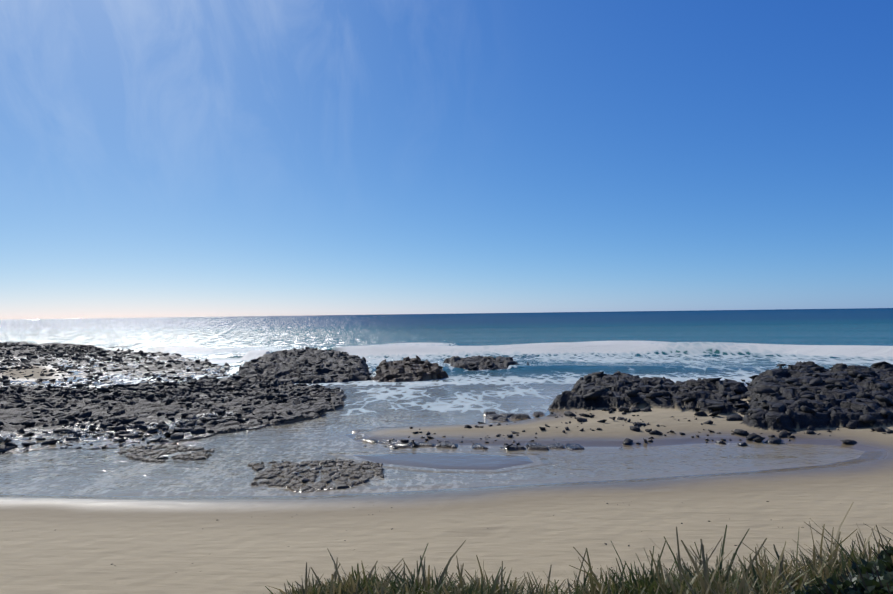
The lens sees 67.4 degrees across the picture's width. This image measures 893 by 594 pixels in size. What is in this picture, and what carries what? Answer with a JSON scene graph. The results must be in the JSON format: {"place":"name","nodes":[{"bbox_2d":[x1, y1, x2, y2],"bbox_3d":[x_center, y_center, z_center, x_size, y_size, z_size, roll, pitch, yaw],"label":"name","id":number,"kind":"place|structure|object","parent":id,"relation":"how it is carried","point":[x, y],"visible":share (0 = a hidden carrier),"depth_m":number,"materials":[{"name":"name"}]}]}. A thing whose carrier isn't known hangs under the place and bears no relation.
{"place":"outdoors","nodes":[
{"label":"outdoors","id":0,"kind":"place"},
{"bbox_2d":[0,341,892,593],"bbox_3d":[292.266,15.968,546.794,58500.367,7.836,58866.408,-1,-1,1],"label":"ground","id":1,"kind":"structure","parent":0,"point":[65,544],"depth_m":21.45,"materials":[{"name":"beige sand"}]},
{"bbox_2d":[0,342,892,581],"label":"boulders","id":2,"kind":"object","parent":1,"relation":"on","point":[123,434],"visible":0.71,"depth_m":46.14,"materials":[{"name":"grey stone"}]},
{"bbox_2d":[789,543,892,593],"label":"dune shrub","id":3,"kind":"object","parent":1,"relation":"on","point":[876,577],"visible":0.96,"depth_m":4.23,"materials":[{"name":"green plant"}]},
{"bbox_2d":[0,308,892,495],"bbox_3d":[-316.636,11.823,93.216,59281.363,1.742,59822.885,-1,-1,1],"label":"sea","id":4,"kind":"structure","parent":0,"point":[559,352],"depth_m":67.98,"materials":[{"name":"liquid"}]},
{"bbox_2d":[0,0,892,319],"label":"sky","id":5,"kind":"structure","parent":0,"point":[159,158],"materials":[{"name":"blue"}]},
{"bbox_2d":[265,502,892,593],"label":"dune grass","id":6,"kind":"structure","parent":0,"point":[779,579],"depth_m":5.53,"materials":[{"name":"green plant"}]}
]}

